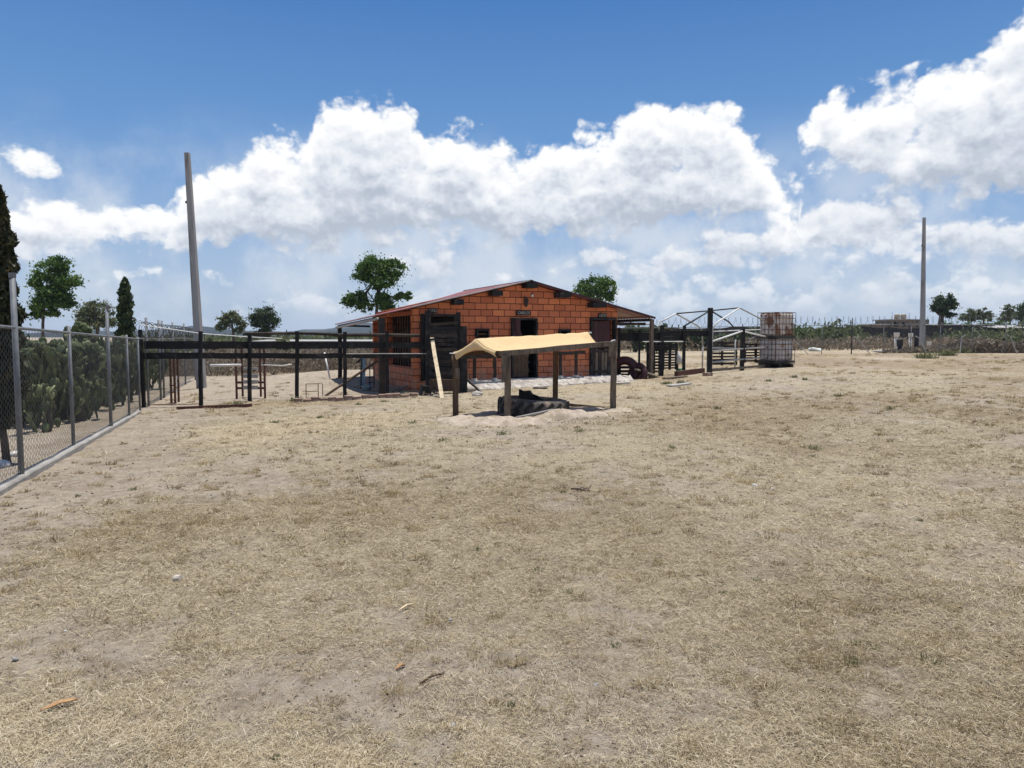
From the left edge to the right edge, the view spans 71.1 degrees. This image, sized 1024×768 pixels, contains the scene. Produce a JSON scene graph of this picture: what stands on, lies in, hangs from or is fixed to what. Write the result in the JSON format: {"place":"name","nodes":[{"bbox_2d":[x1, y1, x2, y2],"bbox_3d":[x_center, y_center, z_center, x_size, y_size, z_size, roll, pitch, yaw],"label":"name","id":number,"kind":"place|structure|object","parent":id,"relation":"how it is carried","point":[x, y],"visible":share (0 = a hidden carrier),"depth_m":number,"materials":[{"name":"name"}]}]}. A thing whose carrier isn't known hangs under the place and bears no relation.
{"place":"outdoors","nodes":[
{"label":"outdoors","id":0,"kind":"place"},
{"bbox_2d":[24,326,372,336],"bbox_3d":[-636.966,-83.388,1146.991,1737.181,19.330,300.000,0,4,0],"label":"hill","id":1,"kind":"structure","parent":0,"point":[208,330],"depth_m":1053.17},
{"bbox_2d":[288,323,372,331],"bbox_3d":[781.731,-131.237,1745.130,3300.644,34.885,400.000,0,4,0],"label":"hill","id":2,"kind":"structure","parent":0,"point":[317,330],"depth_m":1656.23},
{"bbox_2d":[0,337,1023,767],"bbox_3d":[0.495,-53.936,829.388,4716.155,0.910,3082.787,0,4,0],"label":"ground","id":3,"kind":"structure","parent":0,"point":[116,485],"depth_m":5.22,"materials":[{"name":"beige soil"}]},
{"bbox_2d":[0,460,10,467],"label":"painted stone","id":4,"kind":"object","parent":3,"relation":"on","point":[5,465],"visible":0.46,"depth_m":9.76,"materials":[{"name":"stone"}]},
{"bbox_2d":[0,184,31,461],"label":"cypress tree","id":5,"kind":"object","parent":3,"relation":"on","point":[9,243],"visible":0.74,"depth_m":9.84,"materials":[{"name":"green plant"}]},
{"bbox_2d":[12,345,64,428],"bbox_3d":[-9.767,0.061,14.584,1.455,1.730,0.931,0,4,0],"label":"prickly pear","id":6,"kind":"object","parent":3,"relation":"on","point":[39,362],"visible":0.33,"depth_m":14.31,"materials":[{"name":"green plant"}]},
{"bbox_2d":[22,383,60,432],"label":"prickly pear","id":7,"kind":"object","parent":3,"relation":"on","point":[40,390],"visible":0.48,"depth_m":13.65,"materials":[{"name":"green plant"}]},
{"bbox_2d":[19,347,67,424],"bbox_3d":[-9.898,0.081,14.647,1.421,1.684,1.064,0,4,0],"label":"prickly pear","id":8,"kind":"object","parent":3,"relation":"on","point":[64,375],"visible":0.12,"depth_m":14.93,"materials":[{"name":"green plant"}]},
{"bbox_2d":[24,339,65,423],"bbox_3d":[-10.795,-0.066,15.536,1.890,1.884,1.262,2,4,23],"label":"prickly pear","id":9,"kind":"object","parent":3,"relation":"on","point":[32,344],"visible":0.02,"depth_m":15.56,"materials":[{"name":"green plant"}]},
{"bbox_2d":[22,253,88,336],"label":"broadleaf tree","id":10,"kind":"object","parent":3,"relation":"on","point":[53,296],"visible":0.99,"depth_m":44.34,"materials":[{"name":"green plant"}]},
{"bbox_2d":[40,698,77,711],"bbox_3d":[-2.020,1.427,3.198,0.141,0.023,0.034,-4,5,-45],"label":"wood strip","id":11,"kind":"object","parent":3,"relation":"on","point":[55,703],"visible":1,"depth_m":3.20,"materials":[{"name":"orange plant"}]},
{"bbox_2d":[21,342,102,418],"bbox_3d":[-9.878,-0.037,15.713,1.302,1.783,1.380,0,4,0],"label":"prickly pear","id":12,"kind":"object","parent":3,"relation":"on","point":[76,354],"visible":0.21,"depth_m":16.00,"materials":[{"name":"green plant"}]},
{"bbox_2d":[35,342,93,417],"bbox_3d":[-10.134,-0.081,16.387,0.872,1.780,1.293,2,4,29],"label":"prickly pear","id":13,"kind":"object","parent":3,"relation":"on","point":[58,400],"visible":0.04,"depth_m":16.22,"materials":[{"name":"green plant"}]},
{"bbox_2d":[0,272,140,495],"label":"chain link fence","id":14,"kind":"object","parent":3,"relation":"on","point":[23,475],"visible":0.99,"depth_m":10.62,"materials":[{"name":"metal"}]},
{"bbox_2d":[53,337,98,375],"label":"prickly pear","id":15,"kind":"object","parent":3,"relation":"on","point":[85,339],"visible":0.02,"depth_m":17.93,"materials":[{"name":"green plant"}]},
{"bbox_2d":[57,376,107,421],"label":"prickly pear","id":16,"kind":"object","parent":3,"relation":"on","point":[80,405],"visible":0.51,"depth_m":15.46,"materials":[{"name":"green plant"}]},
{"bbox_2d":[71,297,117,333],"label":"broadleaf tree","id":17,"kind":"object","parent":3,"relation":"on","point":[89,314],"visible":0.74,"depth_m":71.24,"materials":[{"name":"green plant"}]},
{"bbox_2d":[63,321,132,406],"bbox_3d":[-10.735,-0.475,18.559,0.937,2.298,1.621,3,5,41],"label":"prickly pear","id":18,"kind":"object","parent":3,"relation":"on","point":[79,326],"visible":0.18,"depth_m":18.55,"materials":[{"name":"green plant"}]},
{"bbox_2d":[79,340,124,410],"bbox_3d":[-10.496,-0.165,17.539,1.614,1.809,1.426,0,4,0],"label":"prickly pear","id":19,"kind":"object","parent":3,"relation":"on","point":[86,343],"visible":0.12,"depth_m":17.52,"materials":[{"name":"green plant"}]},
{"bbox_2d":[110,340,133,395],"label":"prickly pear","id":20,"kind":"object","parent":3,"relation":"on","point":[132,354],"visible":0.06,"depth_m":20.58,"materials":[{"name":"green plant"}]},
{"bbox_2d":[99,339,145,401],"bbox_3d":[-11.021,-0.346,19.929,1.436,1.874,1.144,0,4,0],"label":"prickly pear","id":21,"kind":"object","parent":3,"relation":"on","point":[134,384],"visible":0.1,"depth_m":20.00,"materials":[{"name":"green plant"}]},
{"bbox_2d":[113,276,136,342],"bbox_3d":[-16.129,-2.233,29.908,0.894,4.522,0.908,0,4,0],"label":"cypress tree","id":22,"kind":"object","parent":3,"relation":"on","point":[125,318],"visible":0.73,"depth_m":29.70,"materials":[{"name":"green plant"}]},
{"bbox_2d":[126,346,158,394],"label":"prickly pear","id":23,"kind":"object","parent":3,"relation":"on","point":[152,369],"visible":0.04,"depth_m":23.07,"materials":[{"name":"green plant"}]},
{"bbox_2d":[144,349,169,389],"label":"prickly pear","id":24,"kind":"object","parent":3,"relation":"on","point":[151,387],"visible":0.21,"depth_m":24.92,"materials":[{"name":"green plant"}]},
{"bbox_2d":[169,359,179,403],"bbox_3d":[-9.099,-0.129,19.355,0.208,1.409,0.445,0,4,0],"label":"jump stand","id":25,"kind":"object","parent":3,"relation":"on","point":[175,383],"visible":0.76,"depth_m":19.25,"materials":[{"name":"metal"}]},
{"bbox_2d":[150,403,198,404],"bbox_3d":[-8.842,0.547,18.799,1.438,0.089,0.107,0,4,4],"label":"timber board","id":26,"kind":"object","parent":3,"relation":"on","point":[177,404],"visible":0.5,"depth_m":18.76,"materials":[{"name":"red"}]},
{"bbox_2d":[172,575,182,581],"bbox_3d":[-2.256,1.314,4.845,0.057,0.052,0.050,1,4,11],"label":"stone","id":27,"kind":"object","parent":3,"relation":"on","point":[177,578],"visible":0.96,"depth_m":4.83,"materials":[{"name":"white stone"}]},
{"bbox_2d":[184,152,206,388],"bbox_3d":[-10.968,-3.733,24.791,0.524,8.360,0.260,0,4,0],"label":"concrete pole","id":28,"kind":"object","parent":3,"relation":"on","point":[196,298],"visible":0.86,"depth_m":24.69,"materials":[{"name":"concrete"}]},
{"bbox_2d":[133,318,281,406],"bbox_3d":[-9.816,-0.885,24.558,3.516,2.456,14.232,-1,4,-19],"label":"chain link fence","id":29,"kind":"object","parent":3,"relation":"on","point":[159,337],"visible":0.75,"depth_m":20.75,"materials":[{"name":"metal"}]},
{"bbox_2d":[176,404,251,409],"bbox_3d":[-7.359,0.576,17.747,1.754,0.138,0.059,-1,4,-14],"label":"timber board","id":30,"kind":"object","parent":3,"relation":"on","point":[216,406],"visible":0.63,"depth_m":17.73,"materials":[{"name":"red paint"}]},
{"bbox_2d":[204,337,226,352],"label":"shrub","id":31,"kind":"object","parent":3,"relation":"on","point":[210,339],"visible":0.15,"depth_m":61.84,"materials":[{"name":"green plant"}]},
{"bbox_2d":[212,310,248,340],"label":"broadleaf tree","id":32,"kind":"object","parent":3,"relation":"on","point":[230,319],"visible":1,"depth_m":79.48,"materials":[{"name":"green plant"}]},
{"bbox_2d":[110,330,372,352],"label":"undergrowth","id":33,"kind":"object","parent":3,"relation":"on","point":[291,337],"visible":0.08,"depth_m":92.51,"materials":[{"name":"green plant"}]},
{"bbox_2d":[234,349,265,398],"bbox_3d":[-7.456,-0.272,20.610,0.945,1.489,0.934,0,4,0],"label":"hurdle","id":34,"kind":"object","parent":3,"relation":"on","point":[242,382],"visible":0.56,"depth_m":20.31,"materials":[{"name":"red paint"}]},
{"bbox_2d":[210,364,240,366],"bbox_3d":[-8.032,-0.527,20.112,0.819,0.070,0.067,-2,4,-25],"label":"white pole","id":35,"kind":"object","parent":34,"relation":"on","point":[216,365],"visible":1,"depth_m":20.05,"materials":[{"name":"plastic"}]},
{"bbox_2d":[144,348,372,376],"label":"undergrowth","id":36,"kind":"object","parent":3,"relation":"on","point":[308,365],"visible":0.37,"depth_m":35.14,"materials":[{"name":"plant"}]},
{"bbox_2d":[244,301,282,339],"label":"broadleaf tree","id":37,"kind":"object","parent":3,"relation":"on","point":[265,320],"visible":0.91,"depth_m":83.37,"materials":[{"name":"green plant"}]},
{"bbox_2d":[138,330,425,406],"bbox_3d":[-5.997,-0.341,19.472,7.331,2.246,1.230,-2,4,-27],"label":"board fence","id":38,"kind":"object","parent":3,"relation":"on","point":[200,344],"visible":0.94,"depth_m":19.57,"materials":[{"name":"black wood"}]},
{"bbox_2d":[270,336,304,352],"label":"shrub","id":39,"kind":"object","parent":3,"relation":"on","point":[282,339],"visible":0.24,"depth_m":61.54,"materials":[{"name":"green plant"}]},
{"bbox_2d":[252,340,372,351],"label":"open shed","id":40,"kind":"structure","parent":3,"relation":"on","point":[319,341],"depth_m":69.87,"materials":[{"name":"metal"}]},
{"bbox_2d":[324,360,377,395],"bbox_3d":[-4.744,-0.172,21.227,1.637,1.036,0.127,-2,4,-31],"label":"propped plank","id":41,"kind":"object","parent":3,"relation":"on","point":[351,378],"visible":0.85,"depth_m":21.21,"materials":[{"name":"brown wood"}]},
{"bbox_2d":[356,358,365,387],"bbox_3d":[-4.865,-0.371,23.050,0.317,1.073,0.160,-3,5,-33],"label":"blue board","id":42,"kind":"object","parent":3,"relation":"on","point":[362,361],"visible":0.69,"depth_m":23.08,"materials":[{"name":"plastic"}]},
{"bbox_2d":[338,251,415,314],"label":"broadleaf tree","id":43,"kind":"object","parent":3,"relation":"on","point":[388,271],"visible":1,"depth_m":44.36,"materials":[{"name":"green plant"}]},
{"bbox_2d":[418,384,439,395],"bbox_3d":[-2.372,0.201,20.022,0.393,0.357,0.717,-4,5,-45],"label":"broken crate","id":44,"kind":"object","parent":3,"relation":"on","point":[423,390],"visible":0.97,"depth_m":20.07,"materials":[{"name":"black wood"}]},
{"bbox_2d":[420,672,443,684],"bbox_3d":[-0.373,1.371,3.349,0.143,0.023,0.012,-4,5,-44],"label":"wood strip","id":45,"kind":"object","parent":3,"relation":"on","point":[429,677],"visible":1,"depth_m":3.35,"materials":[{"name":"brown wood"}]},
{"bbox_2d":[431,337,443,397],"bbox_3d":[-2.085,-0.509,19.825,0.118,1.723,1.974,-1,4,-14],"label":"leaning plank","id":46,"kind":"object","parent":3,"relation":"on","point":[440,388],"visible":0.93,"depth_m":19.70,"materials":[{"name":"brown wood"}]},
{"bbox_2d":[419,311,466,393],"bbox_3d":[-2.033,-0.817,20.728,1.481,2.594,0.434,1,4,9],"label":"plank screen","id":47,"kind":"object","parent":3,"relation":"on","point":[458,332],"visible":0.73,"depth_m":20.62,"materials":[{"name":"black wood"}]},
{"bbox_2d":[335,280,655,393],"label":"brick barn","id":48,"kind":"structure","parent":3,"relation":"on","point":[527,308],"depth_m":23.24,"materials":[{"name":"orange brick"}]},
{"bbox_2d":[475,329,489,338],"bbox_3d":[-0.936,-1.562,22.430,0.434,0.300,0.172,-2,4,-25],"label":"vent window","id":49,"kind":"structure","parent":48,"relation":"in","point":[487,333],"depth_m":22.38,"materials":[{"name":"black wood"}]},
{"bbox_2d":[514,354,528,376],"bbox_3d":[0.290,-0.644,23.019,0.560,0.830,0.080,-2,4,-25],"label":"half door","id":50,"kind":"structure","parent":48,"relation":"in","point":[521,362],"depth_m":23.03,"materials":[{"name":"brown wood"}]},
{"bbox_2d":[593,321,609,347],"bbox_3d":[3.009,-1.671,24.315,0.739,0.925,0.041,-2,4,-25],"label":"door panel","id":51,"kind":"structure","parent":48,"relation":"in","point":[601,329],"depth_m":24.31,"materials":[{"name":"brown wood"}]},
{"bbox_2d":[593,349,610,375],"bbox_3d":[3.082,-0.740,24.340,0.859,0.905,0.060,-2,4,-25],"label":"half door","id":52,"kind":"structure","parent":48,"relation":"in","point":[601,359],"depth_m":24.32,"materials":[{"name":"brown wood"}]},
{"bbox_2d":[0,364,1023,767],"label":"straw","id":53,"kind":"object","parent":3,"relation":"on","point":[260,748],"visible":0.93,"depth_m":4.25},
{"bbox_2d":[75,346,976,760],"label":"weeds","id":54,"kind":"object","parent":3,"relation":"on","point":[929,356],"visible":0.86,"depth_m":11.63,"materials":[{"name":"plant"}]},
{"bbox_2d":[436,407,632,426],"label":"sand","id":55,"kind":"structure","parent":3,"relation":"on","point":[476,419],"depth_m":13.49,"materials":[{"name":"beige sand"}]},
{"bbox_2d":[497,395,569,416],"bbox_3d":[0.443,0.504,14.847,1.509,0.490,1.506,0,4,0],"label":"tractor tyre","id":56,"kind":"object","parent":55,"relation":"on","point":[519,407],"visible":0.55,"depth_m":14.23,"materials":[{"name":"rubber"}]},
{"bbox_2d":[519,389,545,400],"bbox_3d":[0.445,0.255,14.929,0.612,0.321,0.423,0,4,0],"label":"rubber offcut","id":57,"kind":"object","parent":56,"relation":"in","point":[528,395],"visible":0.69,"depth_m":14.76,"materials":[{"name":"black rubber"}]},
{"bbox_2d":[450,332,617,415],"bbox_3d":[0.494,-0.135,15.027,3.216,1.926,1.615,-3,5,-34],"label":"tarpaulin shelter","id":58,"kind":"object","parent":55,"relation":"on","point":[505,347],"visible":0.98,"depth_m":14.68,"materials":[{"name":"beige fabric"}]},
{"bbox_2d":[516,409,553,417],"bbox_3d":[1.093,0.577,14.251,2.138,0.236,0.436,-2,4,-28],"label":"grey hose","id":59,"kind":"object","parent":55,"relation":"on","point":[536,413],"visible":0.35,"depth_m":13.90,"materials":[{"name":"plastic"}]},
{"bbox_2d":[570,403,609,407],"bbox_3d":[1.722,0.523,15.771,1.127,0.132,0.046,3,5,38],"label":"sand board","id":60,"kind":"object","parent":55,"relation":"on","point":[575,405],"visible":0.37,"depth_m":15.90,"materials":[{"name":"grey wood"}]},
{"bbox_2d":[467,375,633,389],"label":"walkway","id":61,"kind":"structure","parent":3,"relation":"on","point":[490,385],"depth_m":22.48,"materials":[{"name":"grey concrete"}]},
{"bbox_2d":[471,352,498,380],"bbox_3d":[-0.757,-0.535,21.895,1.119,0.942,0.203,-2,4,-25],"label":"hitching rail","id":62,"kind":"object","parent":61,"relation":"on","point":[474,378],"visible":0.69,"depth_m":21.87,"materials":[{"name":"brown wood"}]},
{"bbox_2d":[558,350,585,377],"bbox_3d":[1.894,-0.614,23.126,1.009,0.934,0.205,-2,4,-25],"label":"hitching rail","id":63,"kind":"object","parent":61,"relation":"on","point":[574,353],"visible":0.95,"depth_m":23.04,"materials":[{"name":"brown wood"}]},
{"bbox_2d":[571,272,620,302],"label":"broadleaf tree","id":64,"kind":"object","parent":3,"relation":"on","point":[600,288],"visible":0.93,"depth_m":59.34,"materials":[{"name":"green plant"}]},
{"bbox_2d":[619,366,629,374],"bbox_3d":[4.057,-0.395,25.381,0.527,0.524,0.140,0,4,0],"label":"dark crate","id":65,"kind":"object","parent":3,"relation":"on","point":[623,367],"visible":0.3,"depth_m":25.34,"materials":[{"name":"black wood"}]},
{"bbox_2d":[617,356,639,378],"bbox_3d":[3.933,-0.423,25.028,1.100,1.100,0.228,2,4,22],"label":"maroon tyre","id":66,"kind":"object","parent":3,"relation":"on","point":[630,362],"visible":0.48,"depth_m":24.85,"materials":[{"name":"rubber"}]},
{"bbox_2d":[623,325,647,351],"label":"shrub","id":67,"kind":"object","parent":3,"relation":"on","point":[632,328],"visible":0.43,"depth_m":59.59,"materials":[{"name":"green plant"}]},
{"bbox_2d":[628,363,647,378],"bbox_3d":[4.340,-0.327,24.784,0.321,0.827,0.840,-3,5,-41],"label":"maroon tyre","id":68,"kind":"object","parent":3,"relation":"on","point":[643,371],"visible":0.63,"depth_m":24.55,"materials":[{"name":"red rubber"}]},
{"bbox_2d":[646,342,658,373],"bbox_3d":[5.164,-0.946,26.088,0.620,1.132,0.122,-1,4,-21],"label":"pallet","id":69,"kind":"object","parent":3,"relation":"on","point":[647,357],"visible":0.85,"depth_m":26.03,"materials":[{"name":"black wood"}]},
{"bbox_2d":[644,323,680,351],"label":"shrub","id":70,"kind":"object","parent":3,"relation":"on","point":[664,325],"visible":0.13,"depth_m":54.48,"materials":[{"name":"green plant"}]},
{"bbox_2d":[617,308,712,375],"bbox_3d":[5.577,-1.459,26.069,3.804,2.645,0.214,-1,4,-15],"label":"board fence","id":71,"kind":"object","parent":3,"relation":"on","point":[659,337],"visible":0.81,"depth_m":26.14,"materials":[{"name":"black wood"}]},
{"bbox_2d":[664,343,677,369],"bbox_3d":[5.889,-1.030,26.736,0.734,0.990,0.122,-2,4,-26],"label":"pallet","id":72,"kind":"object","parent":3,"relation":"on","point":[669,363],"visible":0.69,"depth_m":26.70,"materials":[{"name":"black wood"}]},
{"bbox_2d":[676,351,681,370],"bbox_3d":[6.306,-0.801,26.907,0.363,0.915,0.320,0,4,0],"label":"feed sack","id":73,"kind":"object","parent":3,"relation":"on","point":[678,358],"visible":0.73,"depth_m":26.79,"materials":[{"name":"white plastic"}]},
{"bbox_2d":[674,368,704,375],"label":"timber beam","id":74,"kind":"structure","parent":3,"relation":"on","point":[688,372],"depth_m":26.29,"materials":[{"name":"red paint"}]},
{"bbox_2d":[674,329,738,350],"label":"shrub","id":75,"kind":"object","parent":3,"relation":"on","point":[698,339],"visible":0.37,"depth_m":61.23,"materials":[{"name":"green plant"}]},
{"bbox_2d":[658,307,763,373],"bbox_3d":[8.326,-1.812,29.424,6.866,2.682,1.114,-3,5,-37],"label":"pipe frame","id":76,"kind":"object","parent":3,"relation":"on","point":[706,312],"visible":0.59,"depth_m":29.18,"materials":[{"name":"white metal"}]},
{"bbox_2d":[706,341,737,365],"bbox_3d":[9.155,-1.334,31.268,1.626,1.066,0.122,-2,4,-22],"label":"pallet","id":77,"kind":"object","parent":3,"relation":"on","point":[722,343],"visible":0.63,"depth_m":31.24,"materials":[{"name":"brown wood"}]},
{"bbox_2d":[712,329,772,370],"bbox_3d":[9.332,-1.438,28.942,0.279,1.938,6.188,3,5,41],"label":"rail fence","id":78,"kind":"object","parent":3,"relation":"on","point":[742,332],"visible":0.8,"depth_m":28.87,"materials":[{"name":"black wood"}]},
{"bbox_2d":[727,327,766,345],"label":"shrub","id":79,"kind":"object","parent":3,"relation":"on","point":[748,334],"visible":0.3,"depth_m":65.48,"materials":[{"name":"green plant"}]},
{"bbox_2d":[744,343,763,362],"bbox_3d":[10.793,-1.379,31.718,1.218,0.862,0.121,-1,4,-14],"label":"pallet","id":80,"kind":"object","parent":3,"relation":"on","point":[755,355],"visible":0.34,"depth_m":31.61,"materials":[{"name":"brown wood"}]},
{"bbox_2d":[758,363,792,367],"bbox_3d":[11.402,-0.813,31.015,1.250,0.180,1.140,0,4,0],"label":"pallet","id":81,"kind":"object","parent":3,"relation":"on","point":[779,365],"visible":0.85,"depth_m":30.69,"materials":[{"name":"brown wood"}]},
{"bbox_2d":[756,338,794,362],"bbox_3d":[11.403,-1.452,30.973,1.204,1.060,1.045,-2,4,-28],"label":"caged tank","id":82,"kind":"object","parent":81,"relation":"on","point":[778,350],"visible":0.98,"depth_m":30.59,"materials":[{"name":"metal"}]},
{"bbox_2d":[757,312,795,337],"bbox_3d":[11.403,-2.539,30.900,1.204,1.120,1.045,-2,4,-28],"label":"caged tank","id":83,"kind":"object","parent":82,"relation":"on","point":[776,324],"visible":0.98,"depth_m":30.52,"materials":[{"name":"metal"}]},
{"bbox_2d":[620,334,974,351],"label":"undergrowth","id":84,"kind":"object","parent":3,"relation":"on","point":[870,343],"visible":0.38,"depth_m":61.69,"materials":[{"name":"brown plant"}]},
{"bbox_2d":[620,324,986,339],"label":"shade cloth fence","id":85,"kind":"object","parent":3,"relation":"on","point":[928,331],"visible":0.15,"depth_m":85.75,"materials":[{"name":"black fabric"}]},
{"bbox_2d":[793,324,821,338],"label":"shrub","id":86,"kind":"object","parent":3,"relation":"on","point":[800,328],"visible":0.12,"depth_m":74.35,"materials":[{"name":"green plant"}]},
{"bbox_2d":[617,316,1023,354],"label":"chain link fence","id":87,"kind":"object","parent":3,"relation":"on","point":[868,333],"visible":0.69,"depth_m":47.87,"materials":[{"name":"metal"}]},
{"bbox_2d":[858,313,928,328],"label":"flat roofed house","id":88,"kind":"structure","parent":3,"relation":"on","point":[899,325],"depth_m":112.14,"materials":[{"name":"paint"}]},
{"bbox_2d":[765,318,1023,348],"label":"undergrowth","id":89,"kind":"object","parent":3,"relation":"on","point":[952,333],"visible":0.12,"depth_m":70.87,"materials":[{"name":"green plant"}]},
{"bbox_2d":[894,333,899,349],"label":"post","id":90,"kind":"object","parent":3,"relation":"on","point":[896,335],"visible":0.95,"depth_m":58.82,"materials":[{"name":"concrete"}]},
{"bbox_2d":[919,217,925,345],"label":"concrete pole","id":91,"kind":"object","parent":3,"relation":"on","point":[923,294],"visible":0.88,"depth_m":54.55,"materials":[{"name":"concrete"}]},
{"bbox_2d":[927,292,962,327],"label":"broadleaf tree","id":92,"kind":"object","parent":3,"relation":"on","point":[939,307],"visible":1,"depth_m":89.21,"materials":[{"name":"green plant"}]},
{"bbox_2d":[882,335,1023,352],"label":"undergrowth","id":93,"kind":"object","parent":3,"relation":"on","point":[987,345],"visible":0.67,"depth_m":49.73,"materials":[{"name":"green plant"}]},
{"bbox_2d":[944,319,974,326],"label":"shrub","id":94,"kind":"object","parent":3,"relation":"on","point":[958,325],"visible":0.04,"depth_m":94.09,"materials":[{"name":"green plant"}]},
{"bbox_2d":[926,324,992,327],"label":"open shed","id":95,"kind":"structure","parent":3,"relation":"on","point":[932,326],"depth_m":93.36,"materials":[{"name":"metal"}]},
{"bbox_2d":[958,308,978,321],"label":"broadleaf tree","id":96,"kind":"object","parent":3,"relation":"on","point":[972,317],"visible":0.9,"depth_m":129.00,"materials":[{"name":"green plant"}]},
{"bbox_2d":[974,307,996,323],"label":"broadleaf tree","id":97,"kind":"object","parent":3,"relation":"on","point":[984,315],"visible":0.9,"depth_m":128.82,"materials":[{"name":"green plant"}]},
{"bbox_2d":[969,325,1023,338],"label":"open shed","id":98,"kind":"structure","parent":3,"relation":"on","point":[994,327],"depth_m":90.97,"materials":[{"name":"metal"}]},
{"bbox_2d":[996,303,1016,323],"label":"broadleaf tree","id":99,"kind":"object","parent":3,"relation":"on","point":[1007,314],"visible":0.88,"depth_m":119.08,"materials":[{"name":"green plant"}]},
{"bbox_2d":[1009,300,1023,323],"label":"broadleaf tree","id":100,"kind":"object","parent":3,"relation":"on","point":[1020,312],"visible":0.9,"depth_m":111.15,"materials":[{"name":"green plant"}]},
{"bbox_2d":[0,373,1023,767],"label":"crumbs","id":101,"kind":"object","parent":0,"point":[500,559],"visible":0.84,"depth_m":4.80,"materials":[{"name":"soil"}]},
{"bbox_2d":[0,0,1023,332],"label":"sky","id":102,"kind":"structure","parent":0,"point":[754,156],"materials":[{"name":"blue"}]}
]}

